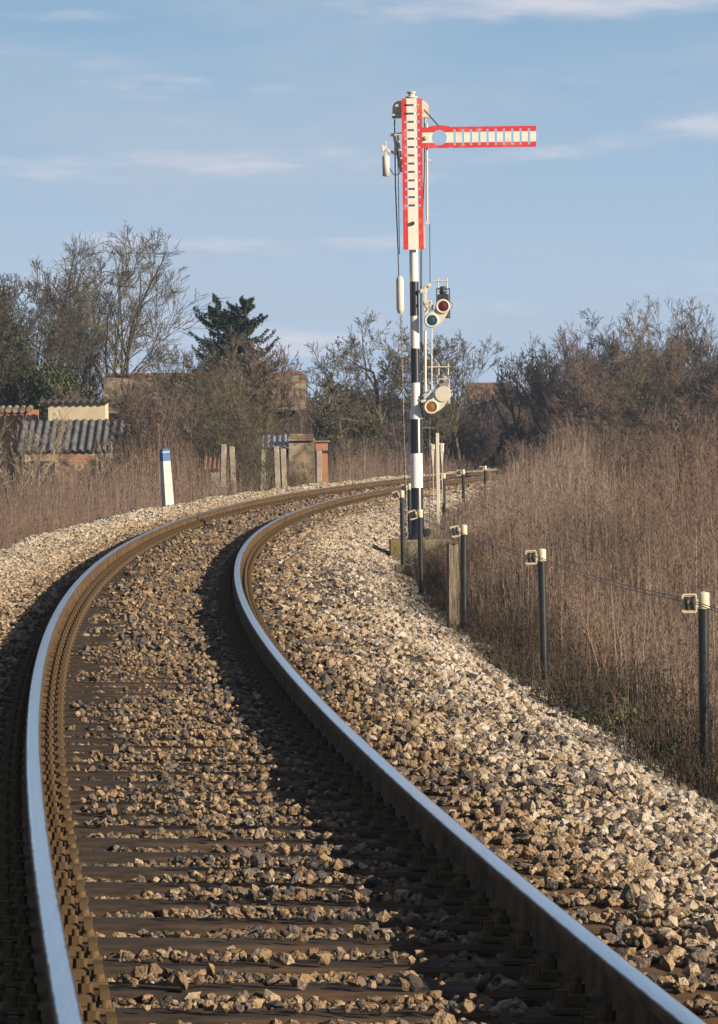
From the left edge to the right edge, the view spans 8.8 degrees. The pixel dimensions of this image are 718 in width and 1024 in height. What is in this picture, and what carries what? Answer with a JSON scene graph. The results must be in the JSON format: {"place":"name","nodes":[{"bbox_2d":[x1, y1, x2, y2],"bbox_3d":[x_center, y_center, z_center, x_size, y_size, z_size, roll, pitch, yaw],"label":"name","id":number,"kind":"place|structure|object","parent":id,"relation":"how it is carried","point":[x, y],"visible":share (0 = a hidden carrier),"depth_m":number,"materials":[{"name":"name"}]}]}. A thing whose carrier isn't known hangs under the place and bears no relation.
{"place":"outdoors","nodes":[
{"label":"outdoors","id":0,"kind":"place"},
{"bbox_2d":[0,423,476,548],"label":"dry grass","id":1,"kind":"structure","parent":0,"point":[75,507],"depth_m":107.88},
{"bbox_2d":[0,0,717,416],"label":"sky","id":2,"kind":"structure","parent":0,"point":[250,133],"materials":[{"name":"blue"}]},
{"bbox_2d":[357,459,717,800],"bbox_3d":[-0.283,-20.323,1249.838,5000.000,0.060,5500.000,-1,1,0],"label":"ground","id":3,"kind":"structure","parent":0,"point":[455,466],"depth_m":54.61,"materials":[{"name":"soil"}]},
{"bbox_2d":[0,438,22,500],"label":"bare bush","id":4,"kind":"object","parent":3,"relation":"on","point":[10,470],"visible":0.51,"depth_m":117.73,"materials":[{"name":"brown plant"}]},
{"bbox_2d":[0,405,38,493],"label":"shed","id":5,"kind":"structure","parent":3,"relation":"on","point":[15,412],"depth_m":132.93,"materials":[{"name":"red brick"}]},
{"bbox_2d":[0,274,39,406],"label":"bare tree","id":6,"kind":"object","parent":3,"relation":"on","point":[4,366],"visible":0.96,"depth_m":145.93,"materials":[{"name":"brown plant"}]},
{"bbox_2d":[0,279,61,420],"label":"evergreen","id":7,"kind":"object","parent":3,"relation":"on","point":[21,378],"visible":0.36,"depth_m":147.55,"materials":[{"name":"green plant"}]},
{"bbox_2d":[0,256,85,389],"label":"bare tree","id":8,"kind":"object","parent":3,"relation":"on","point":[50,348],"visible":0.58,"depth_m":151.70,"materials":[{"name":"brown plant"}]},
{"bbox_2d":[0,406,94,511],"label":"bare bush","id":9,"kind":"object","parent":3,"relation":"on","point":[37,450],"visible":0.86,"depth_m":112.52,"materials":[{"name":"brown plant"}]},
{"bbox_2d":[16,358,101,420],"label":"bush","id":10,"kind":"object","parent":3,"relation":"on","point":[46,388],"visible":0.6,"depth_m":145.62,"materials":[{"name":"green plant"}]},
{"bbox_2d":[29,288,110,399],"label":"bare tree","id":11,"kind":"object","parent":3,"relation":"on","point":[94,356],"visible":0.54,"depth_m":161.40,"materials":[{"name":"brown plant"}]},
{"bbox_2d":[17,398,163,505],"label":"outbuilding","id":12,"kind":"structure","parent":3,"relation":"on","point":[90,419],"depth_m":129.46,"materials":[{"name":"tile"}]},
{"bbox_2d":[35,231,148,398],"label":"bare tree","id":13,"kind":"object","parent":3,"relation":"on","point":[73,250],"visible":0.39,"depth_m":172.66,"materials":[{"name":"brown plant"}]},
{"bbox_2d":[12,220,224,398],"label":"bare tree","id":14,"kind":"object","parent":3,"relation":"on","point":[124,368],"visible":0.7,"depth_m":169.17,"materials":[{"name":"brown plant"}]},
{"bbox_2d":[107,355,186,505],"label":"bare bush","id":15,"kind":"object","parent":3,"relation":"on","point":[133,421],"visible":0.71,"depth_m":117.60,"materials":[{"name":"red plant"}]},
{"bbox_2d":[139,377,198,462],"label":"bare bush","id":16,"kind":"object","parent":3,"relation":"on","point":[179,421],"visible":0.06,"depth_m":137.70,"materials":[{"name":"brown plant"}]},
{"bbox_2d":[135,336,220,396],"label":"bare tree","id":17,"kind":"object","parent":3,"relation":"on","point":[158,355],"visible":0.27,"depth_m":151.56,"materials":[{"name":"brown plant"}]},
{"bbox_2d":[165,402,215,472],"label":"bare bush","id":18,"kind":"object","parent":3,"relation":"on","point":[206,419],"visible":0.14,"depth_m":135.74,"materials":[{"name":"brown plant"}]},
{"bbox_2d":[161,386,220,486],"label":"bare bush","id":19,"kind":"object","parent":3,"relation":"on","point":[191,431],"visible":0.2,"depth_m":133.45,"materials":[{"name":"red plant"}]},
{"bbox_2d":[103,371,307,448],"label":"barn","id":20,"kind":"structure","parent":3,"relation":"on","point":[298,378],"depth_m":151.24,"materials":[{"name":"brick"}]},
{"bbox_2d":[176,363,252,464],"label":"bare bush","id":21,"kind":"object","parent":3,"relation":"on","point":[229,397],"visible":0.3,"depth_m":139.87,"materials":[{"name":"brown plant"}]},
{"bbox_2d":[161,326,277,433],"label":"bare tree","id":22,"kind":"object","parent":3,"relation":"on","point":[234,344],"visible":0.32,"depth_m":149.40,"materials":[{"name":"brown plant"}]},
{"bbox_2d":[193,354,259,471],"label":"bare bush","id":23,"kind":"object","parent":3,"relation":"on","point":[237,375],"visible":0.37,"depth_m":141.73,"materials":[{"name":"brown plant"}]},
{"bbox_2d":[183,293,280,372],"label":"conifer","id":24,"kind":"object","parent":3,"relation":"on","point":[229,319],"visible":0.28,"depth_m":157.79,"materials":[{"name":"green plant"}]},
{"bbox_2d":[183,381,290,492],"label":"bare bush","id":25,"kind":"object","parent":3,"relation":"on","point":[234,433],"visible":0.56,"depth_m":125.90,"materials":[{"name":"brown plant"}]},
{"bbox_2d":[199,333,302,447],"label":"bare tree","id":26,"kind":"object","parent":3,"relation":"on","point":[285,394],"visible":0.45,"depth_m":146.62,"materials":[{"name":"red plant"}]},
{"bbox_2d":[232,427,277,491],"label":"bare bush","id":27,"kind":"object","parent":3,"relation":"on","point":[256,474],"visible":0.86,"depth_m":119.88,"materials":[{"name":"brown plant"}]},
{"bbox_2d":[288,434,314,484],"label":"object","id":28,"kind":"structure","parent":3,"relation":"on","point":[302,450],"depth_m":131.97,"materials":[{"name":"concrete"}]},
{"bbox_2d":[302,429,353,479],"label":"bare bush","id":29,"kind":"object","parent":3,"relation":"on","point":[333,453],"visible":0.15,"depth_m":151.69,"materials":[{"name":"brown plant"}]},
{"bbox_2d":[290,336,368,467],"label":"bare tree","id":30,"kind":"object","parent":3,"relation":"on","point":[337,364],"visible":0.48,"depth_m":167.48,"materials":[{"name":"brown plant"}]},
{"bbox_2d":[307,372,388,477],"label":"bare tree","id":31,"kind":"object","parent":3,"relation":"on","point":[367,427],"visible":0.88,"depth_m":155.95,"materials":[{"name":"brown plant"}]},
{"bbox_2d":[336,307,410,464],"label":"bare tree","id":32,"kind":"object","parent":3,"relation":"on","point":[377,405],"visible":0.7,"depth_m":177.97,"materials":[{"name":"brown plant"}]},
{"bbox_2d":[360,416,427,475],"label":"bare bush","id":33,"kind":"object","parent":3,"relation":"on","point":[397,425],"visible":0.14,"depth_m":167.40,"materials":[{"name":"red plant"}]},
{"bbox_2d":[389,538,451,567],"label":"foundation block","id":34,"kind":"structure","parent":3,"relation":"on","point":[411,548],"depth_m":75.62,"materials":[{"name":"concrete"}]},
{"bbox_2d":[381,91,535,539],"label":"semaphore signal","id":35,"kind":"object","parent":34,"relation":"on","point":[411,108],"visible":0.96,"depth_m":75.84,"materials":[{"name":"paint"}]},
{"bbox_2d":[376,333,466,462],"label":"bare tree","id":36,"kind":"object","parent":3,"relation":"on","point":[389,356],"visible":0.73,"depth_m":176.07,"materials":[{"name":"brown plant"}]},
{"bbox_2d":[419,328,507,469],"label":"bare tree","id":37,"kind":"object","parent":3,"relation":"on","point":[456,378],"visible":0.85,"depth_m":177.69,"materials":[{"name":"brown plant"}]},
{"bbox_2d":[450,524,476,634],"bbox_3d":[1.100,0.783,49.023,0.275,1.302,0.300,0,1,0],"label":"wire guide post","id":38,"kind":"object","parent":3,"relation":"on","point":[463,545],"visible":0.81,"depth_m":48.99,"materials":[{"name":"yellow paint"}]},
{"bbox_2d":[302,378,697,474],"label":"wood","id":39,"kind":"object","parent":3,"relation":"on","point":[481,439],"visible":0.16,"depth_m":201.02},
{"bbox_2d":[492,434,536,472],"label":"bare bush","id":40,"kind":"object","parent":3,"relation":"on","point":[512,458],"visible":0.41,"depth_m":149.88,"materials":[{"name":"red plant"}]},
{"bbox_2d":[493,384,544,443],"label":"bush","id":41,"kind":"object","parent":3,"relation":"on","point":[509,416],"visible":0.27,"depth_m":209.58,"materials":[{"name":"red plant"}]},
{"bbox_2d":[490,344,563,440],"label":"bush","id":42,"kind":"object","parent":3,"relation":"on","point":[503,380],"visible":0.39,"depth_m":204.76,"materials":[{"name":"brown plant"}]},
{"bbox_2d":[525,548,559,689],"bbox_3d":[1.544,0.958,39.024,0.266,1.302,0.300,-1,1,0],"label":"wire guide post","id":43,"kind":"object","parent":3,"relation":"on","point":[542,601],"visible":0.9,"depth_m":38.99,"materials":[{"name":"yellow paint"}]},
{"bbox_2d":[509,332,578,446],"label":"bare tree","id":44,"kind":"object","parent":3,"relation":"on","point":[536,384],"visible":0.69,"depth_m":199.94,"materials":[{"name":"brown plant"}]},
{"bbox_2d":[407,517,717,806],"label":"undergrowth","id":45,"kind":"object","parent":3,"relation":"on","point":[522,649],"visible":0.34,"depth_m":36.19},
{"bbox_2d":[540,318,603,432],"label":"bush","id":46,"kind":"object","parent":3,"relation":"on","point":[566,365],"visible":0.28,"depth_m":197.70,"materials":[{"name":"red plant"}]},
{"bbox_2d":[427,406,717,740],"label":"dry weeds","id":47,"kind":"object","parent":3,"relation":"on","point":[580,520],"visible":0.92,"depth_m":50.94,"materials":[{"name":"plant"}]},
{"bbox_2d":[541,413,605,462],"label":"bare bush","id":48,"kind":"object","parent":3,"relation":"on","point":[562,433],"visible":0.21,"depth_m":139.84,"materials":[{"name":"red plant"}]},
{"bbox_2d":[539,358,612,451],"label":"bush","id":49,"kind":"object","parent":3,"relation":"on","point":[563,401],"visible":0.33,"depth_m":191.90,"materials":[{"name":"red plant"}]},
{"bbox_2d":[552,307,630,424],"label":"bush","id":50,"kind":"object","parent":3,"relation":"on","point":[607,359],"visible":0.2,"depth_m":203.92,"materials":[{"name":"brown plant"}]},
{"bbox_2d":[467,614,717,910],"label":"track bed","id":51,"kind":"object","parent":3,"relation":"on","point":[633,721],"visible":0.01,"depth_m":35.78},
{"bbox_2d":[0,657,293,677],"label":"sleeper","id":52,"kind":"object","parent":51,"relation":"on","point":[251,670],"visible":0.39,"depth_m":30.62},
{"bbox_2d":[2,641,299,659],"bbox_3d":[-1.450,1.048,33.081,2.500,0.249,0.255,1,1,-3],"label":"sleeper","id":53,"kind":"object","parent":51,"relation":"on","point":[102,656],"visible":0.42,"depth_m":33.01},
{"bbox_2d":[0,644,320,663],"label":"sleeper","id":54,"kind":"object","parent":51,"relation":"on","point":[77,660],"visible":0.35,"depth_m":32.42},
{"bbox_2d":[0,648,326,667],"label":"sleeper","id":55,"kind":"object","parent":51,"relation":"on","point":[244,665],"visible":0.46,"depth_m":31.79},
{"bbox_2d":[159,449,173,506],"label":"kilometre post","id":56,"kind":"object","parent":51,"relation":"on","point":[166,482],"visible":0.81,"depth_m":97.91,"materials":[{"name":"paint"}]},
{"bbox_2d":[7,653,325,672],"bbox_3d":[-1.357,1.079,31.284,2.500,0.249,0.255,1,1,-3],"label":"sleeper","id":57,"kind":"object","parent":51,"relation":"on","point":[99,669],"visible":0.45,"depth_m":31.20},
{"bbox_2d":[5,666,331,687],"bbox_3d":[-1.258,1.111,29.487,2.500,0.249,0.255,1,1,-3],"label":"sleeper","id":58,"kind":"object","parent":51,"relation":"on","point":[141,684],"visible":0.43,"depth_m":29.39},
{"bbox_2d":[0,687,344,710],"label":"sleeper","id":59,"kind":"object","parent":51,"relation":"on","point":[270,707],"visible":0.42,"depth_m":27.03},
{"bbox_2d":[0,661,345,682],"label":"sleeper","id":60,"kind":"object","parent":51,"relation":"on","point":[161,679],"visible":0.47,"depth_m":30.02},
{"bbox_2d":[1,681,358,704],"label":"sleeper","id":61,"kind":"object","parent":51,"relation":"on","point":[268,697],"visible":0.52,"depth_m":27.62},
{"bbox_2d":[1,676,363,698],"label":"sleeper","id":62,"kind":"object","parent":51,"relation":"on","point":[263,694],"visible":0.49,"depth_m":28.21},
{"bbox_2d":[2,693,363,716],"bbox_3d":[-1.081,1.162,26.492,2.500,0.249,0.255,1,1,-4],"label":"sleeper","id":63,"kind":"object","parent":51,"relation":"on","point":[277,708],"visible":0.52,"depth_m":26.42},
{"bbox_2d":[6,671,363,693],"bbox_3d":[-1.224,1.121,28.888,2.500,0.249,0.255,1,1,-3],"label":"sleeper","id":64,"kind":"object","parent":51,"relation":"on","point":[259,689],"visible":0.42,"depth_m":28.80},
{"bbox_2d":[0,705,373,730],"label":"sleeper","id":65,"kind":"object","parent":51,"relation":"on","point":[285,725],"visible":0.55,"depth_m":25.23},
{"bbox_2d":[0,699,392,724],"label":"sleeper","id":66,"kind":"object","parent":51,"relation":"on","point":[280,719],"visible":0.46,"depth_m":25.83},
{"bbox_2d":[0,719,400,745],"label":"sleeper","id":67,"kind":"object","parent":51,"relation":"on","point":[297,740],"visible":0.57,"depth_m":24.04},
{"bbox_2d":[0,712,407,738],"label":"sleeper","id":68,"kind":"object","parent":51,"relation":"on","point":[291,732],"visible":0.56,"depth_m":24.63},
{"bbox_2d":[0,726,427,753],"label":"sleeper","id":69,"kind":"object","parent":51,"relation":"on","point":[303,747],"visible":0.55,"depth_m":23.43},
{"bbox_2d":[0,734,432,761],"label":"sleeper","id":70,"kind":"object","parent":51,"relation":"on","point":[310,755],"visible":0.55,"depth_m":22.84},
{"bbox_2d":[0,742,451,771],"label":"sleeper","id":71,"kind":"object","parent":51,"relation":"on","point":[319,762],"visible":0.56,"depth_m":22.25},
{"bbox_2d":[0,759,455,791],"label":"sleeper","id":72,"kind":"object","parent":51,"relation":"on","point":[334,784],"visible":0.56,"depth_m":21.04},
{"bbox_2d":[0,750,458,781],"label":"sleeper","id":73,"kind":"object","parent":51,"relation":"on","point":[326,773],"visible":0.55,"depth_m":21.63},
{"bbox_2d":[0,769,485,801],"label":"sleeper","id":74,"kind":"object","parent":51,"relation":"on","point":[344,792],"visible":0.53,"depth_m":20.45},
{"bbox_2d":[0,779,493,812],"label":"sleeper","id":75,"kind":"object","parent":51,"relation":"on","point":[354,803],"visible":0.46,"depth_m":19.86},
{"bbox_2d":[0,790,517,825],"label":"sleeper","id":76,"kind":"object","parent":51,"relation":"on","point":[364,816],"visible":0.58,"depth_m":19.25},
{"bbox_2d":[0,801,521,837],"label":"sleeper","id":77,"kind":"object","parent":51,"relation":"on","point":[374,828],"visible":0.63,"depth_m":18.64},
{"bbox_2d":[0,814,546,851],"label":"sleeper","id":78,"kind":"object","parent":51,"relation":"on","point":[388,837],"visible":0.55,"depth_m":18.03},
{"bbox_2d":[0,827,569,866],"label":"sleeper","id":79,"kind":"object","parent":51,"relation":"on","point":[400,855],"visible":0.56,"depth_m":17.45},
{"bbox_2d":[0,841,589,882],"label":"sleeper","id":80,"kind":"object","parent":51,"relation":"on","point":[414,870],"visible":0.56,"depth_m":16.84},
{"bbox_2d":[232,473,706,1023],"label":"rail","id":81,"kind":"object","parent":80,"relation":"on","point":[622,985],"visible":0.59,"depth_m":15.72,"materials":[{"name":"metal"}]},
{"bbox_2d":[0,856,611,898],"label":"sleeper","id":82,"kind":"object","parent":51,"relation":"on","point":[430,886],"visible":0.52,"depth_m":16.25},
{"bbox_2d":[6,1002,617,1023],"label":"sleeper","id":83,"kind":"object","parent":51,"relation":"on","point":[91,1014],"visible":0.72,"depth_m":12.07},
{"bbox_2d":[0,872,635,917],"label":"sleeper","id":84,"kind":"object","parent":51,"relation":"on","point":[448,900],"visible":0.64,"depth_m":15.66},
{"bbox_2d":[0,889,660,935],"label":"sleeper","id":85,"kind":"object","parent":51,"relation":"on","point":[466,920],"visible":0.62,"depth_m":15.05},
{"bbox_2d":[0,908,685,958],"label":"sleeper","id":86,"kind":"object","parent":51,"relation":"on","point":[485,942],"visible":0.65,"depth_m":14.45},
{"bbox_2d":[0,465,717,1023],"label":"ballast stones","id":87,"kind":"object","parent":51,"relation":"on","point":[336,593],"visible":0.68,"depth_m":23.15,"materials":[{"name":"gravel"}]},
{"bbox_2d":[0,975,717,1023],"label":"sleeper","id":88,"kind":"object","parent":51,"relation":"on","point":[561,1007],"visible":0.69,"depth_m":12.66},
{"bbox_2d":[0,951,717,1006],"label":"sleeper","id":89,"kind":"object","parent":51,"relation":"on","point":[533,989],"visible":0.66,"depth_m":13.25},
{"bbox_2d":[0,929,717,981],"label":"sleeper","id":90,"kind":"object","parent":51,"relation":"on","point":[509,962],"visible":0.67,"depth_m":13.85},
{"bbox_2d":[392,490,411,576],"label":"wire guide post","id":91,"kind":"object","parent":51,"relation":"on","point":[403,568],"visible":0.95,"depth_m":68.98,"materials":[{"name":"yellow paint"}]},
{"bbox_2d":[408,509,430,596],"bbox_3d":[0.775,0.614,59.021,0.278,1.302,0.300,-1,1,0],"label":"wire guide post","id":92,"kind":"object","parent":51,"relation":"on","point":[419,512],"visible":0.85,"depth_m":58.99,"materials":[{"name":"yellow paint"}]},
{"bbox_2d":[430,433,443,521],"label":"marker stake","id":93,"kind":"object","parent":51,"relation":"on","point":[437,443],"visible":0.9,"depth_m":85.98,"materials":[{"name":"beige paint"}]},
{"bbox_2d":[447,543,459,631],"bbox_3d":[0.973,0.826,48.022,0.115,1.003,0.080,-1,1,-17],"label":"old stake","id":94,"kind":"object","parent":51,"relation":"on","point":[453,586],"visible":0.75,"depth_m":47.98,"materials":[{"name":"grey wood"}]},
{"bbox_2d":[681,591,717,783],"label":"wire guide post","id":95,"kind":"object","parent":51,"relation":"on","point":[703,655],"visible":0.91,"depth_m":29.00,"materials":[{"name":"black paint"}]},
{"bbox_2d":[563,431,623,478],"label":"bare bush","id":96,"kind":"object","parent":3,"relation":"on","point":[602,447],"visible":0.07,"depth_m":103.82,"materials":[{"name":"red plant"}]},
{"bbox_2d":[568,347,646,455],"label":"bush","id":97,"kind":"object","parent":3,"relation":"on","point":[602,412],"visible":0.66,"depth_m":187.43,"materials":[{"name":"red plant"}]},
{"bbox_2d":[581,309,658,444],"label":"bush","id":98,"kind":"object","parent":3,"relation":"on","point":[621,331],"visible":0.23,"depth_m":191.32,"materials":[{"name":"brown plant"}]},
{"bbox_2d":[593,413,672,464],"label":"bare bush","id":99,"kind":"object","parent":3,"relation":"on","point":[635,435],"visible":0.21,"depth_m":123.75,"materials":[{"name":"red plant"}]},
{"bbox_2d":[609,431,684,497],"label":"bare bush","id":100,"kind":"object","parent":3,"relation":"on","point":[653,456],"visible":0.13,"depth_m":83.84,"materials":[{"name":"brown plant"}]},
{"bbox_2d":[611,342,693,439],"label":"bush","id":101,"kind":"object","parent":3,"relation":"on","point":[641,381],"visible":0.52,"depth_m":167.38,"materials":[{"name":"brown plant"}]},
{"bbox_2d":[612,295,694,434],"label":"bush","id":102,"kind":"object","parent":3,"relation":"on","point":[649,307],"visible":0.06,"depth_m":197.47,"materials":[{"name":"red plant"}]},
{"bbox_2d":[623,386,717,453],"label":"bare bush","id":103,"kind":"object","parent":3,"relation":"on","point":[668,426],"visible":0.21,"depth_m":145.62,"materials":[{"name":"red plant"}]},
{"bbox_2d":[628,296,717,447],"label":"bush","id":104,"kind":"object","parent":3,"relation":"on","point":[672,359],"visible":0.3,"depth_m":176.04,"materials":[{"name":"red plant"}]},
{"bbox_2d":[636,408,717,467],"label":"bare bush","id":105,"kind":"object","parent":3,"relation":"on","point":[684,435],"visible":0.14,"depth_m":104.05,"materials":[{"name":"red plant"}]},
{"bbox_2d":[644,338,717,433],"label":"bush","id":106,"kind":"object","parent":3,"relation":"on","point":[693,387],"visible":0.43,"depth_m":159.94,"materials":[{"name":"brown plant"}]},
{"bbox_2d":[657,419,717,560],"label":"bare bush","id":107,"kind":"object","parent":3,"relation":"on","point":[689,456],"visible":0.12,"depth_m":66.01,"materials":[{"name":"red plant"}]},
{"bbox_2d":[661,299,717,412],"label":"bush","id":108,"kind":"object","parent":3,"relation":"on","point":[692,331],"visible":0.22,"depth_m":181.33,"materials":[{"name":"brown plant"}]},
{"bbox_2d":[692,362,717,440],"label":"bush","id":109,"kind":"object","parent":3,"relation":"on","point":[711,393],"visible":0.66,"depth_m":155.92,"materials":[{"name":"red plant"}]},
{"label":"sleeper","id":110,"kind":"object","parent":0,"visible":0},
{"bbox_2d":[21,468,537,1023],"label":"rail","id":111,"kind":"object","parent":110,"relation":"on","point":[57,988],"visible":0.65,"depth_m":17.50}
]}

